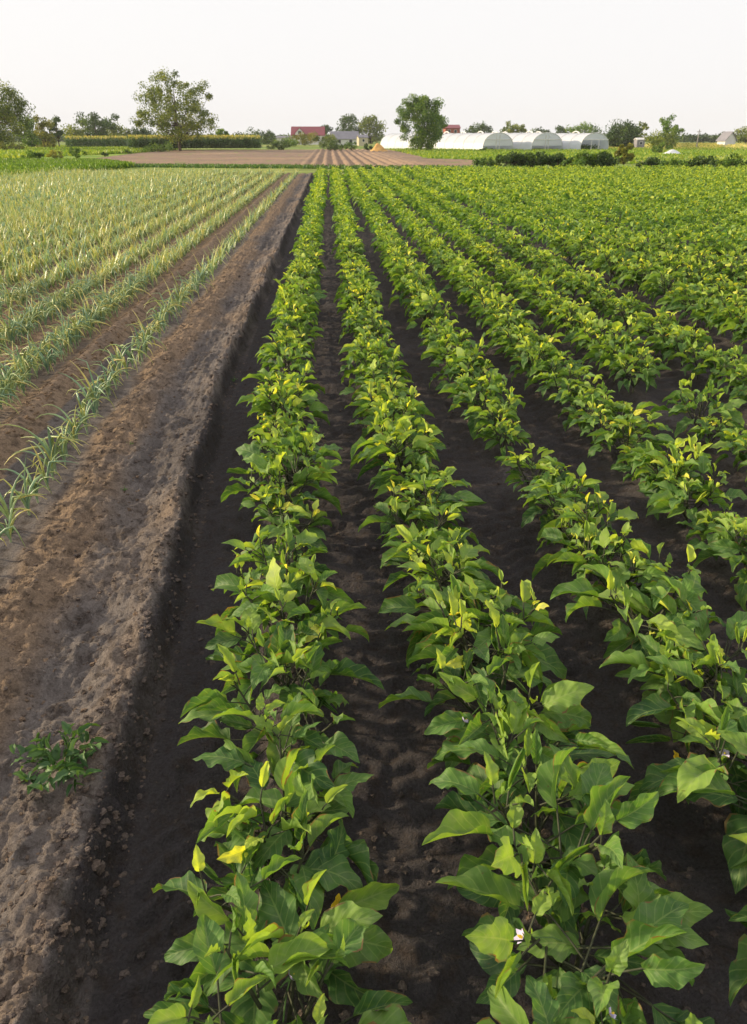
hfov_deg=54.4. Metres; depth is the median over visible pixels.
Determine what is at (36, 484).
onion plant
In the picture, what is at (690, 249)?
eggplant plant
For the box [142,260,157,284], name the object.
onion plant
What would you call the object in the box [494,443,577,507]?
eggplant plant
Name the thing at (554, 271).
eggplant plant
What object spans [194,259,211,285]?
onion plant
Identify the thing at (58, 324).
onion plant
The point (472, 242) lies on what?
eggplant plant
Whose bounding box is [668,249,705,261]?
eggplant plant
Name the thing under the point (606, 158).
bush
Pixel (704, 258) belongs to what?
eggplant plant
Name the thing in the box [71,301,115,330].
onion plant
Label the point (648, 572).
eggplant plant
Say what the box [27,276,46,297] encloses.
onion plant
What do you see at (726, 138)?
cottage
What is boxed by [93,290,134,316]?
onion plant
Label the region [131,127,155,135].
shrub
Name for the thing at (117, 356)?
onion plant
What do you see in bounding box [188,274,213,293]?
onion plant
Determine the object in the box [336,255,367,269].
eggplant plant
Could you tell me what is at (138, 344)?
onion plant
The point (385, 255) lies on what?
eggplant plant
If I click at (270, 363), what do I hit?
eggplant plant
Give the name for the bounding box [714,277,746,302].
eggplant plant
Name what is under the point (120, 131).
shrub
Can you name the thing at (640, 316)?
eggplant plant
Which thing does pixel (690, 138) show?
treeline
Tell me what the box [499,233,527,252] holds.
eggplant plant
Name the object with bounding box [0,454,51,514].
onion plant
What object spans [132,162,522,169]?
headland weeds
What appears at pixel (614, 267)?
eggplant plant
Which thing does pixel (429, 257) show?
eggplant plant
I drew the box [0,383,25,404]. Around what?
onion plant
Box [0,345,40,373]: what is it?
onion plant
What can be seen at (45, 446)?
onion plant
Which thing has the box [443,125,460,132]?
brick building
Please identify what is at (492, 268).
eggplant plant
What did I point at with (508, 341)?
eggplant plant
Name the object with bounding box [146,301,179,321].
onion plant
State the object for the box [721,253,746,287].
eggplant plant
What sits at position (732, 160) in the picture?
bush
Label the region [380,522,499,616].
eggplant plant
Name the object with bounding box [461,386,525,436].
eggplant plant
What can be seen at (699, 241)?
eggplant plant
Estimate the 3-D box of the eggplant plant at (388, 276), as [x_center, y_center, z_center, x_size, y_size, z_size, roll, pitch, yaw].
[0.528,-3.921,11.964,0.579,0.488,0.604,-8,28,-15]
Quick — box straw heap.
[370,143,386,151]
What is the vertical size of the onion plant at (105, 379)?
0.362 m
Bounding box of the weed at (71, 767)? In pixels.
[9,721,108,795]
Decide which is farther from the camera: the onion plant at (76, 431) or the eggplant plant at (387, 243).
the eggplant plant at (387, 243)
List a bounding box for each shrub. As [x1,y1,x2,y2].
[59,123,84,138]
[106,121,131,139]
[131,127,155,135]
[215,128,228,134]
[530,126,550,132]
[555,125,568,132]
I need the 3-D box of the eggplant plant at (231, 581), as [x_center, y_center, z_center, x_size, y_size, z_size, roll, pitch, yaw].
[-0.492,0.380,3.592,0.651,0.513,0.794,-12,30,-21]
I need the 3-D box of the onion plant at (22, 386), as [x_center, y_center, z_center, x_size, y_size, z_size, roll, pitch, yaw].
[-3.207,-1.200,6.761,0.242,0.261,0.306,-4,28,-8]
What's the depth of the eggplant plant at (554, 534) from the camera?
3.92 m
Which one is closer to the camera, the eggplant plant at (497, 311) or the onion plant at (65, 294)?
the eggplant plant at (497, 311)
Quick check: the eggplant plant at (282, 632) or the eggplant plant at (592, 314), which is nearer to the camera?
the eggplant plant at (282, 632)
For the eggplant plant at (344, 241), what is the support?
on the ground at (398, 759)
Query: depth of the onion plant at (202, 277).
11.58 m
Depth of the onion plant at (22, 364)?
6.93 m
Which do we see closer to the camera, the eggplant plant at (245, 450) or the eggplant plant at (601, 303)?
the eggplant plant at (245, 450)
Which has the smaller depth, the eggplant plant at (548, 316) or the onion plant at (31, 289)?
the eggplant plant at (548, 316)
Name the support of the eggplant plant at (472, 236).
on the ground at (398, 759)
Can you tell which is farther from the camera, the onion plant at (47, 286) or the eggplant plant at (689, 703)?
the onion plant at (47, 286)
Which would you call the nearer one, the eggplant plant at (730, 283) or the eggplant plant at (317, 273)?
the eggplant plant at (730, 283)
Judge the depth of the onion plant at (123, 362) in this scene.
7.19 m
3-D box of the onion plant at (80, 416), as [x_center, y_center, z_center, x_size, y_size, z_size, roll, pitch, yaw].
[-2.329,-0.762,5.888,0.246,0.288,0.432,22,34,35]
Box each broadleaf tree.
[0,79,36,145]
[12,114,44,147]
[33,114,58,147]
[47,115,63,145]
[73,111,119,136]
[128,67,218,150]
[236,127,260,135]
[260,130,276,143]
[322,124,333,136]
[335,113,363,133]
[356,115,387,143]
[393,93,448,150]
[463,121,493,132]
[499,120,527,132]
[564,121,601,132]
[601,119,642,146]
[637,121,648,137]
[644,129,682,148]
[659,113,684,148]
[734,126,746,143]
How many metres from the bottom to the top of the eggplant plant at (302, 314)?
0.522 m
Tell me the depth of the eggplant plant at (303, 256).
12.38 m
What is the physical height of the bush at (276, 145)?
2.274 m
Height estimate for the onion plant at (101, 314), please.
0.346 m
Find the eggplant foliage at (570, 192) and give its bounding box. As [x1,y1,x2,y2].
[293,163,746,256]
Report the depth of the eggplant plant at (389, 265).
12.17 m
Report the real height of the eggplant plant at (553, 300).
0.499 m
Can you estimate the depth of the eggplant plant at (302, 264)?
12.07 m
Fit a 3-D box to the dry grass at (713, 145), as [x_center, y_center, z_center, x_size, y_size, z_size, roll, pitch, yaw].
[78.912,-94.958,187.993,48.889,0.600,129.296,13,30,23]
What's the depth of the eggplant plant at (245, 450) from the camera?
4.80 m
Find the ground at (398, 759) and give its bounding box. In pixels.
[0,137,746,1023]
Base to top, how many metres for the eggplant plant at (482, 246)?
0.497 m
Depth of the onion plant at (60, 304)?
9.69 m
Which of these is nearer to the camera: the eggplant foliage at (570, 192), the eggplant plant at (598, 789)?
the eggplant plant at (598, 789)
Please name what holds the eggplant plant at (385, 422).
on the ground at (398, 759)
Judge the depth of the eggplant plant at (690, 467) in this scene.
4.67 m
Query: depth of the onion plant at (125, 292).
10.17 m
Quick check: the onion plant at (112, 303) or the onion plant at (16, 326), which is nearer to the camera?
the onion plant at (16, 326)
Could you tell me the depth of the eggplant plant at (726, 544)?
3.85 m
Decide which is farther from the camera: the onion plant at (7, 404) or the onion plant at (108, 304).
the onion plant at (108, 304)
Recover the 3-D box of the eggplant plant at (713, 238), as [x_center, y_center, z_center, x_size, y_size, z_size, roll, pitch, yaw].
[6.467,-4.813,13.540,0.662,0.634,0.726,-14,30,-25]
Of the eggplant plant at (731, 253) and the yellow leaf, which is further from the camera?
the eggplant plant at (731, 253)
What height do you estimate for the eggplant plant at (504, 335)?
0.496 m
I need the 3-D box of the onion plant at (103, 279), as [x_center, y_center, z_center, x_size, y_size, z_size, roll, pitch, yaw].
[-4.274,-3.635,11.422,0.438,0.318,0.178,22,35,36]
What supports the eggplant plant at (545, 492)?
on the ground at (398, 759)
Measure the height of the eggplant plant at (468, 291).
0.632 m
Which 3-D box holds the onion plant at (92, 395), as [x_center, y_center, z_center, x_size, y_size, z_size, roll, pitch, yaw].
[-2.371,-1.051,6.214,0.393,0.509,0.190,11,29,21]
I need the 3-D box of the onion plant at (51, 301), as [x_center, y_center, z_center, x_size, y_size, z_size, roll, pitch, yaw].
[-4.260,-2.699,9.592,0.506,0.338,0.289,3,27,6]
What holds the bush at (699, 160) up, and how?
on the ground at (398, 759)
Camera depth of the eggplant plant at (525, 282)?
10.44 m
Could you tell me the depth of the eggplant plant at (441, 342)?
7.31 m
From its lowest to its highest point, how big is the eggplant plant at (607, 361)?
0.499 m
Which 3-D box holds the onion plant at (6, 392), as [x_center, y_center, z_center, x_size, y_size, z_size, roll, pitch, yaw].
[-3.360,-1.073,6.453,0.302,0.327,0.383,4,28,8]
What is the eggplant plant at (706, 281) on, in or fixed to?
on the ground at (398, 759)
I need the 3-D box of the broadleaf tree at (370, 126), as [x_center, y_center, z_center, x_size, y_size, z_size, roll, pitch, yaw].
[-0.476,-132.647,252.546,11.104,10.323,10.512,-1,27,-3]
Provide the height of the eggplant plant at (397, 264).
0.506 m
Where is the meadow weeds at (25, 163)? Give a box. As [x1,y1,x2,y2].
[0,157,135,175]
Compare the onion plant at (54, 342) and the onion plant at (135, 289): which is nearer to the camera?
the onion plant at (54, 342)
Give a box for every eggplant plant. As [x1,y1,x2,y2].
[143,880,412,1023]
[151,761,399,1023]
[177,640,359,814]
[190,692,378,931]
[196,607,383,721]
[205,550,368,683]
[205,1014,327,1023]
[211,525,353,635]
[221,435,341,524]
[226,425,341,495]
[236,368,311,430]
[241,356,324,415]
[241,484,331,553]
[247,372,329,435]
[248,411,318,454]
[253,419,323,472]
[253,534,330,581]
[255,329,315,368]
[257,340,313,384]
[266,289,318,326]
[267,293,320,332]
[270,312,323,348]
[271,286,317,324]
[272,304,317,337]
[273,276,327,314]
[276,326,305,355]
[280,261,320,290]
[283,271,319,303]
[283,274,324,298]
[286,261,315,278]
[287,259,322,285]
[289,244,318,259]
[289,256,319,280]
[290,249,317,262]
[291,247,325,271]
[293,236,324,253]
[295,241,323,255]
[295,253,325,271]
[297,235,320,247]
[331,230,355,253]
[333,272,383,306]
[334,238,363,256]
[335,237,365,258]
[336,235,362,252]
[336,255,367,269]
[336,260,369,277]
[336,270,377,294]
[336,292,378,321]
[337,284,383,313]
[338,238,355,251]
[338,251,368,268]
[338,326,403,368]
[338,335,399,381]
[339,249,369,268]
[339,260,361,281]
[339,279,370,292]
[339,304,390,340]
[339,357,413,399]
[340,283,382,306]
[341,300,378,326]
[341,307,380,337]
[342,263,374,283]
[342,306,392,351]
[344,382,434,430]
[345,339,411,391]
[348,388,424,445]
[350,400,444,463]
[350,416,445,492]
[353,374,415,414]
[358,492,478,553]
[368,452,455,504]
[370,227,400,247]
[374,231,406,252]
[375,466,486,533]
[378,236,398,252]
[378,541,548,668]
[378,599,602,790]
[379,238,407,261]
[379,242,412,268]
[380,244,404,259]
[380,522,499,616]
[383,245,419,264]
[383,256,414,273]
[384,245,407,261]
[385,572,566,708]
[386,257,425,278]
[388,259,416,272]
[388,263,435,307]
[389,258,436,293]
[397,272,428,294]
[401,282,445,316]
[403,280,436,306]
[405,288,442,325]
[406,293,457,329]
[408,290,444,328]
[411,227,438,247]
[417,232,447,253]
[417,316,453,345]
[418,316,461,354]
[421,325,476,373]
[422,237,443,253]
[422,238,450,260]
[422,728,665,961]
[423,333,492,387]
[425,244,449,262]
[426,322,477,356]
[427,245,460,265]
[427,688,633,864]
[429,249,470,269]
[431,250,465,279]
[435,346,494,389]
[435,825,714,1023]
[436,256,474,281]
[439,368,516,438]
[441,362,509,412]
[442,266,478,289]
[446,258,478,287]
[453,270,482,290]
[455,233,470,249]
[456,267,494,307]
[457,274,504,316]
[457,278,493,305]
[461,232,485,253]
[461,233,478,256]
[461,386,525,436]
[466,284,501,315]
[467,240,495,257]
[468,242,486,261]
[469,242,498,266]
[469,287,520,326]
[473,412,530,456]
[475,247,504,272]
[475,248,497,268]
[475,296,521,327]
[477,975,702,1023]
[479,256,508,272]
[481,294,539,339]
[481,306,522,329]
[485,312,535,352]
[488,262,508,275]
[491,258,521,282]
[492,325,544,362]
[494,229,516,253]
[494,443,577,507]
[495,260,523,282]
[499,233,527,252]
[499,262,529,294]
[502,231,533,259]
[503,270,533,290]
[503,324,566,367]
[504,267,536,294]
[509,336,562,383]
[512,244,537,261]
[512,273,540,303]
[515,246,536,264]
[515,275,552,308]
[517,275,561,315]
[517,462,617,566]
[519,471,603,528]
[521,246,544,267]
[524,282,573,312]
[524,344,585,389]
[525,249,553,271]
[531,250,568,276]
[532,247,569,277]
[532,355,594,403]
[532,492,649,584]
[535,292,572,321]
[540,298,592,333]
[544,298,579,334]
[545,368,606,413]
[546,231,575,252]
[546,262,570,282]
[547,520,672,619]
[550,544,746,668]
[551,231,583,258]
[553,263,588,289]
[553,273,566,288]
[555,268,593,298]
[556,309,602,342]
[558,381,632,431]
[560,311,624,352]
[561,234,584,260]
[561,239,602,264]
[563,388,658,445]
[566,236,602,265]
[567,270,610,303]
[570,318,631,362]
[576,243,605,267]
[576,279,620,301]
[579,314,651,373]
[582,287,621,313]
[586,412,674,465]
[587,247,617,276]
[589,245,620,279]
[592,334,659,380]
[594,243,634,282]
[595,295,621,315]
[596,229,622,253]
[599,586,746,750]
[603,291,641,322]
[603,293,651,329]
[604,235,627,248]
[607,261,642,285]
[609,348,671,392]
[611,236,640,255]
[611,252,657,289]
[611,443,663,481]
[615,235,650,259]
[619,261,653,293]
[624,257,663,297]
[626,433,723,519]
[626,634,746,814]
[627,305,677,357]
[628,246,650,263]
[631,308,682,341]
[632,246,660,274]
[637,449,746,541]
[639,264,687,305]
[639,683,746,893]
[643,324,698,357]
[647,232,675,257]
[647,373,746,440]
[651,251,683,270]
[653,250,687,285]
[655,240,686,257]
[655,277,709,322]
[656,323,712,366]
[663,241,696,256]
[664,290,687,302]
[665,254,697,286]
[665,280,724,323]
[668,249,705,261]
[669,255,716,281]
[669,341,726,379]
[676,503,746,559]
[678,245,707,265]
[682,262,718,286]
[685,414,739,449]
[686,290,739,329]
[688,345,746,387]
[690,233,717,255]
[690,248,719,269]
[693,232,733,254]
[693,512,746,611]
[697,273,732,296]
[700,250,743,280]
[700,290,746,336]
[701,345,746,396]
[704,235,737,258]
[708,301,746,344]
[710,246,746,281]
[710,424,746,466]
[711,280,740,306]
[713,240,742,260]
[713,552,746,582]
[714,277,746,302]
[718,246,746,262]
[718,305,746,342]
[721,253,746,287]
[722,433,746,481]
[725,768,746,1005]
[728,364,746,400]
[731,285,746,306]
[733,247,745,269]
[733,321,746,344]
[738,271,746,287]
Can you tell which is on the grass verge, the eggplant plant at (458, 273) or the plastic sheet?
the plastic sheet
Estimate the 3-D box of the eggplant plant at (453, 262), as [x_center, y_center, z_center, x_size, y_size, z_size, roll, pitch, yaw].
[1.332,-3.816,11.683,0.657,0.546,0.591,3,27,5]
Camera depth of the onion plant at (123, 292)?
10.26 m
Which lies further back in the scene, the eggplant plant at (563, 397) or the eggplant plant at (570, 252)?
the eggplant plant at (570, 252)
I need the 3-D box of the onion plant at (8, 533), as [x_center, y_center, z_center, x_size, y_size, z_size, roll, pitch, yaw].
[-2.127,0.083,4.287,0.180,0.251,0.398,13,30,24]
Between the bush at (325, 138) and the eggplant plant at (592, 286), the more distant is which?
the bush at (325, 138)
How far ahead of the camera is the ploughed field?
81.32 m
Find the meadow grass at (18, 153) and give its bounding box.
[0,144,177,157]
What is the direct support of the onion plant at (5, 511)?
on the ground at (398, 759)
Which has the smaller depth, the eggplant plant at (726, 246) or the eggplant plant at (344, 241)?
the eggplant plant at (726, 246)
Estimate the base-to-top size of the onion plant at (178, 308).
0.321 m
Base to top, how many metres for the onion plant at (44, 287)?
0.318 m
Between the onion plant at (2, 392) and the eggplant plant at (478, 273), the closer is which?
the onion plant at (2, 392)
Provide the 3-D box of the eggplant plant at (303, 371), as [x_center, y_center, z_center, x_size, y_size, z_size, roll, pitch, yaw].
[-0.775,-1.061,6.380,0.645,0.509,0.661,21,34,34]
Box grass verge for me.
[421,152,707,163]
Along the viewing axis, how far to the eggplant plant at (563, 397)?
6.22 m
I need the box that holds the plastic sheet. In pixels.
[665,149,679,153]
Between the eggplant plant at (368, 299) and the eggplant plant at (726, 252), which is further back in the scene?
the eggplant plant at (726, 252)
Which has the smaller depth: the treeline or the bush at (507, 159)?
the bush at (507, 159)
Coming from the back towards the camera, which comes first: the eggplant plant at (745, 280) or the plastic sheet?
the plastic sheet
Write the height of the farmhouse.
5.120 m
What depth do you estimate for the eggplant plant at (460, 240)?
15.15 m
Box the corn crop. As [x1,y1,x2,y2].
[63,135,263,148]
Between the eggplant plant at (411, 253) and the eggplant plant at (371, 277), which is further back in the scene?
the eggplant plant at (411, 253)
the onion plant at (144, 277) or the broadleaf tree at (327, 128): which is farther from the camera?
the broadleaf tree at (327, 128)
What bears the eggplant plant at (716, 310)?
on the ground at (398, 759)
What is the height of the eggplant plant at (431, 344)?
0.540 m
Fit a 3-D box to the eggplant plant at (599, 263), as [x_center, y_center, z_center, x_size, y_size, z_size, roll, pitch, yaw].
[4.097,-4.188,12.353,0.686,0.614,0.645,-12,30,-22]
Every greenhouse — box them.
[380,131,512,149]
[450,130,562,149]
[503,131,608,149]
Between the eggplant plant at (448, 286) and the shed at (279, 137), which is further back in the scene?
the shed at (279, 137)
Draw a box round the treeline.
[0,132,744,142]
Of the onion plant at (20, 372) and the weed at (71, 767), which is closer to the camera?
the weed at (71, 767)
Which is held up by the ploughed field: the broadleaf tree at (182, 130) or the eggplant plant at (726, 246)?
the broadleaf tree at (182, 130)
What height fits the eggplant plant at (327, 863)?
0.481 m
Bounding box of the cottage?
[716,131,737,145]
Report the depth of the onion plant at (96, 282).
11.20 m
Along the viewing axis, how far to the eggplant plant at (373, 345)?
7.01 m
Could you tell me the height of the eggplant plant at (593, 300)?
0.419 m
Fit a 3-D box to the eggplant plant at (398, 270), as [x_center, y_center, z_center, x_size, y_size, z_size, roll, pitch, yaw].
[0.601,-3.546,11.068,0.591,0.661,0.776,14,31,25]
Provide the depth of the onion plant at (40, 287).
10.87 m
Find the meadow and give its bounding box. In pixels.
[15,153,128,158]
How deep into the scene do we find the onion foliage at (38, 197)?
20.17 m
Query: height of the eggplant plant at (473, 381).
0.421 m
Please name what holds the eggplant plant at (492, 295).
on the ground at (398, 759)
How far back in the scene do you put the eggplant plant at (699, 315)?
9.07 m
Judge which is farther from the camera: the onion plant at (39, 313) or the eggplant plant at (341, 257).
the eggplant plant at (341, 257)
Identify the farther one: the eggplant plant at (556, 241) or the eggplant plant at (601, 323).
the eggplant plant at (556, 241)
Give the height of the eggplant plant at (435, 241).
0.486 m
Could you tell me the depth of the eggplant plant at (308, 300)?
9.01 m
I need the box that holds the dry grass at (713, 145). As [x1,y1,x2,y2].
[609,143,746,149]
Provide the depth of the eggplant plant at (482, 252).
13.23 m
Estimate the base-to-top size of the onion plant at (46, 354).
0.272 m
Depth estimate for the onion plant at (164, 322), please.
8.93 m
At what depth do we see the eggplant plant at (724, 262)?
11.49 m
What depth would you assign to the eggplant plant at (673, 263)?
11.52 m
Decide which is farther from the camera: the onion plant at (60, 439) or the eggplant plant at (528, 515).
the onion plant at (60, 439)
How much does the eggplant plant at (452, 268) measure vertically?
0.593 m
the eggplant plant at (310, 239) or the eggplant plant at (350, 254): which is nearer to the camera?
the eggplant plant at (350, 254)
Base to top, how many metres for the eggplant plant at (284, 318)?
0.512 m
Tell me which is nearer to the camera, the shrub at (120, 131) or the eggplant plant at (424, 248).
the eggplant plant at (424, 248)
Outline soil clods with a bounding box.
[0,248,746,1023]
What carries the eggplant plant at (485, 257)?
on the ground at (398, 759)
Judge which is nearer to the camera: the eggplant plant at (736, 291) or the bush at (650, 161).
the eggplant plant at (736, 291)
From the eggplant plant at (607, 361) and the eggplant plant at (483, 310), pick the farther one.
the eggplant plant at (483, 310)
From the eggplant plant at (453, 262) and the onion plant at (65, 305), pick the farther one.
the eggplant plant at (453, 262)
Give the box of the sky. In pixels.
[0,0,746,136]
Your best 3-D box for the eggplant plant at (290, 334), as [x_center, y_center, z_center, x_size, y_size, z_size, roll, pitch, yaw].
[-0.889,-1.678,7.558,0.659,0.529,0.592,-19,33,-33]
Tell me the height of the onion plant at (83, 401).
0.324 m
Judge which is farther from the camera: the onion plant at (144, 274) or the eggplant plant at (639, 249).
the eggplant plant at (639, 249)
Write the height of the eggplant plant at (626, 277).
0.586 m
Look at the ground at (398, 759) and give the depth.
3.65 m
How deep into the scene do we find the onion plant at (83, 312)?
8.85 m
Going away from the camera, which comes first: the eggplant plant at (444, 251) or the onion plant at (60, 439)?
the onion plant at (60, 439)
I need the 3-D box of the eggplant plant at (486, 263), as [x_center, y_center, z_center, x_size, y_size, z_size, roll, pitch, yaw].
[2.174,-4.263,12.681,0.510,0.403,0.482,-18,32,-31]
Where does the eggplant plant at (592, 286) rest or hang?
on the ground at (398, 759)
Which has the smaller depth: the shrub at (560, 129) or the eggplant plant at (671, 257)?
the eggplant plant at (671, 257)
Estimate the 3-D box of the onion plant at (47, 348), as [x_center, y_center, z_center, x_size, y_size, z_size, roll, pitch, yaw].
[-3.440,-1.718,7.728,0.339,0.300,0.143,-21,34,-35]
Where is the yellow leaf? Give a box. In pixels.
[331,893,340,906]
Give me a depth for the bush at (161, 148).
117.52 m
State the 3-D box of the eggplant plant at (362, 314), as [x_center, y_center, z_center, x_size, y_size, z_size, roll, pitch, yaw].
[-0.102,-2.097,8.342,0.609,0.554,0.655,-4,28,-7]
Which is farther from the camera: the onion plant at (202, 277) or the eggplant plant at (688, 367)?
the onion plant at (202, 277)
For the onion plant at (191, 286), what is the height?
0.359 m
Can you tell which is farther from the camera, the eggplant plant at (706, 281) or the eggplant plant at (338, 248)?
the eggplant plant at (338, 248)
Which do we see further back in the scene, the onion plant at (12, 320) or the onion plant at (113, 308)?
the onion plant at (113, 308)
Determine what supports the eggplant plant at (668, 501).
on the ground at (398, 759)
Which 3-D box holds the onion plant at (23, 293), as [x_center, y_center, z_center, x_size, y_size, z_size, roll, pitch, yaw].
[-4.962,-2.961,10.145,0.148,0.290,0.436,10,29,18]
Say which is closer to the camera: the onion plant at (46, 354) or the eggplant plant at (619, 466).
the eggplant plant at (619, 466)
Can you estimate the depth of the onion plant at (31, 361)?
7.12 m
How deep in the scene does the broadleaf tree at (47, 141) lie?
135.35 m
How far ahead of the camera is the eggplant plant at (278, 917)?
1.82 m
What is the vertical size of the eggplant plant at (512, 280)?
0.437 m
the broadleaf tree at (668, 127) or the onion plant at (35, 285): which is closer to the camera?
the onion plant at (35, 285)
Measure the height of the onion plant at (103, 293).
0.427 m
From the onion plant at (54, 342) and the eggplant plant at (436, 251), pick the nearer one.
the onion plant at (54, 342)
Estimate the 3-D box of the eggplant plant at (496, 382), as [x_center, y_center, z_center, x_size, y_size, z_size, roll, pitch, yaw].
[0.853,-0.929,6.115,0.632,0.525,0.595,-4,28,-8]
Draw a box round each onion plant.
[0,280,30,307]
[0,285,21,313]
[0,291,12,315]
[0,300,32,331]
[0,308,31,344]
[0,314,31,332]
[0,320,26,349]
[0,328,19,353]
[0,340,20,387]
[0,343,35,386]
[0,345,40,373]
[0,360,36,379]
[0,362,36,398]
[0,369,27,402]
[0,373,18,405]
[0,374,36,398]
[0,381,16,409]
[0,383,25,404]
[0,386,18,427]
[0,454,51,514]
[0,457,56,502]
[0,464,45,529]
[0,493,29,542]
[0,523,25,547]
[1,314,26,345]
[1,352,35,377]
[3,290,25,310]
[3,308,46,333]
[4,424,82,473]
[6,312,40,335]
[6,344,44,378]
[7,289,20,311]
[9,287,30,308]
[11,361,29,390]
[12,293,40,322]
[12,315,39,338]
[12,351,46,381]
[12,441,76,479]
[13,279,39,305]
[14,300,48,330]
[14,368,38,395]
[15,313,36,341]
[18,334,60,365]
[20,325,50,369]
[21,278,41,299]
[21,301,45,329]
[24,331,53,373]
[25,298,43,323]
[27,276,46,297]
[27,341,65,373]
[27,345,47,377]
[27,445,78,489]
[28,298,58,323]
[29,273,45,293]
[32,277,44,294]
[32,294,69,318]
[32,348,64,370]
[34,339,66,362]
[35,307,62,326]
[36,275,51,295]
[37,297,58,322]
[37,404,103,442]
[38,419,71,457]
[39,323,52,362]
[40,289,69,307]
[43,278,49,291]
[44,291,60,319]
[44,347,67,365]
[45,291,72,311]
[45,295,72,314]
[45,323,84,350]
[46,311,74,355]
[47,309,71,344]
[48,327,73,353]
[50,312,72,347]
[50,416,101,447]
[53,276,77,301]
[53,290,86,308]
[53,319,93,348]
[54,312,88,351]
[54,429,88,465]
[56,338,64,358]
[57,289,72,313]
[58,283,84,306]
[59,280,83,295]
[59,317,94,345]
[60,290,78,308]
[61,373,120,417]
[64,273,91,302]
[64,283,97,304]
[66,397,107,433]
[69,311,82,341]
[70,292,87,317]
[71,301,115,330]
[72,306,109,337]
[72,358,116,405]
[72,362,114,412]
[74,295,111,327]
[74,299,93,335]
[74,310,100,333]
[75,293,90,315]
[76,388,100,422]
[80,267,95,299]
[82,287,110,316]
[82,367,135,401]
[86,294,123,319]
[87,282,130,309]
[88,273,107,291]
[88,274,107,291]
[88,291,126,317]
[90,298,113,325]
[91,359,127,389]
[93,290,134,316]
[93,342,147,373]
[94,273,112,286]
[95,303,111,322]
[95,361,117,394]
[96,288,131,313]
[103,337,152,372]
[103,349,121,383]
[106,274,128,294]
[107,345,140,378]
[108,277,133,305]
[117,290,133,308]
[119,270,129,307]
[120,275,151,303]
[124,280,140,300]
[125,273,152,293]
[128,318,163,342]
[128,324,152,361]
[130,327,142,365]
[132,324,166,349]
[133,311,152,350]
[134,256,149,290]
[135,323,161,337]
[136,263,155,292]
[138,331,161,357]
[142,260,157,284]
[142,307,174,336]
[144,287,185,322]
[144,316,170,339]
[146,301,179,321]
[149,313,168,332]
[154,300,175,325]
[161,272,191,302]
[161,279,177,317]
[164,289,190,315]
[168,291,193,312]
[173,284,185,299]
[175,285,194,306]
[176,270,196,301]
[176,276,204,288]
[180,282,195,300]
[184,257,212,287]
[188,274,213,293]
[189,268,206,280]
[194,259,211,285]
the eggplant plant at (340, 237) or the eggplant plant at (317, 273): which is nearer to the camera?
the eggplant plant at (317, 273)
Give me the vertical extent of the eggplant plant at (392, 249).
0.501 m
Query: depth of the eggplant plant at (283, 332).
7.86 m
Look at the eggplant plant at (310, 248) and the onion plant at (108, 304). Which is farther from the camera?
the eggplant plant at (310, 248)
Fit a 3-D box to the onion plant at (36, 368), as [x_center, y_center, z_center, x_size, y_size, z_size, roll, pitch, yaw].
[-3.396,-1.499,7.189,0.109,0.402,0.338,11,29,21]
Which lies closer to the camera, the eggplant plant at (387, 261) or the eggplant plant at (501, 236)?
the eggplant plant at (387, 261)
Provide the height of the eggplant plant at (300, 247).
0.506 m
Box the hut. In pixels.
[356,135,368,145]
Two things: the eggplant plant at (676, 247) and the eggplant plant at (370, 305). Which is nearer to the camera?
the eggplant plant at (370, 305)
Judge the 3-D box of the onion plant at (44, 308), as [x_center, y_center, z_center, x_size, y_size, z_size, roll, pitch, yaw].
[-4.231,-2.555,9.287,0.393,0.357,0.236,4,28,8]
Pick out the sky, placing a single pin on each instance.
(275, 66)
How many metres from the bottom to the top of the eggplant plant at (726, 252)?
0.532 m
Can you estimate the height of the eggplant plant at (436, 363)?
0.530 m
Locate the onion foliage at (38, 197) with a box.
[0,166,297,289]
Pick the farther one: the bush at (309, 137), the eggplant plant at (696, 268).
the bush at (309, 137)
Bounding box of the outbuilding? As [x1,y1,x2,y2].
[329,131,358,144]
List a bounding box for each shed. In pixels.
[276,136,295,140]
[633,138,644,147]
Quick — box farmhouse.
[291,126,324,144]
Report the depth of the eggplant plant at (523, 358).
7.08 m
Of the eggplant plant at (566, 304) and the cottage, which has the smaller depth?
the eggplant plant at (566, 304)
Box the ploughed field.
[97,148,472,166]
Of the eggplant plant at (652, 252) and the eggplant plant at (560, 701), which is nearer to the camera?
the eggplant plant at (560, 701)
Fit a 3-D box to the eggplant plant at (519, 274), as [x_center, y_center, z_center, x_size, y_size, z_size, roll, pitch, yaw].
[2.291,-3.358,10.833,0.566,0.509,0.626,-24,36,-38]
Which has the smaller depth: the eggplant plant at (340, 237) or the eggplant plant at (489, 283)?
the eggplant plant at (489, 283)
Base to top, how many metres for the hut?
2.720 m
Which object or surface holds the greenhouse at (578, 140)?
on the grass verge
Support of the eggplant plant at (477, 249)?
on the ground at (398, 759)
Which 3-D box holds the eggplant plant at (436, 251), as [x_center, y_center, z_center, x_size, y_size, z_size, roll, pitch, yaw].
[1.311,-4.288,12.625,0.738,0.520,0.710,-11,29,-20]
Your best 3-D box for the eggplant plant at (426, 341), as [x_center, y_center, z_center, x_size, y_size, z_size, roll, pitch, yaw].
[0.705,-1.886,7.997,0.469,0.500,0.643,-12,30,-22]
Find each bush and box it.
[0,141,26,149]
[20,150,45,158]
[46,150,63,157]
[68,147,87,158]
[144,141,172,151]
[266,138,290,149]
[272,136,298,146]
[289,131,319,145]
[313,134,337,145]
[319,139,343,150]
[344,141,357,149]
[363,143,372,149]
[471,157,496,165]
[493,151,526,166]
[517,151,556,167]
[542,152,574,167]
[561,150,598,169]
[590,151,620,167]
[614,142,634,164]
[636,156,662,168]
[651,142,672,152]
[658,158,692,168]
[686,155,721,167]
[718,153,746,167]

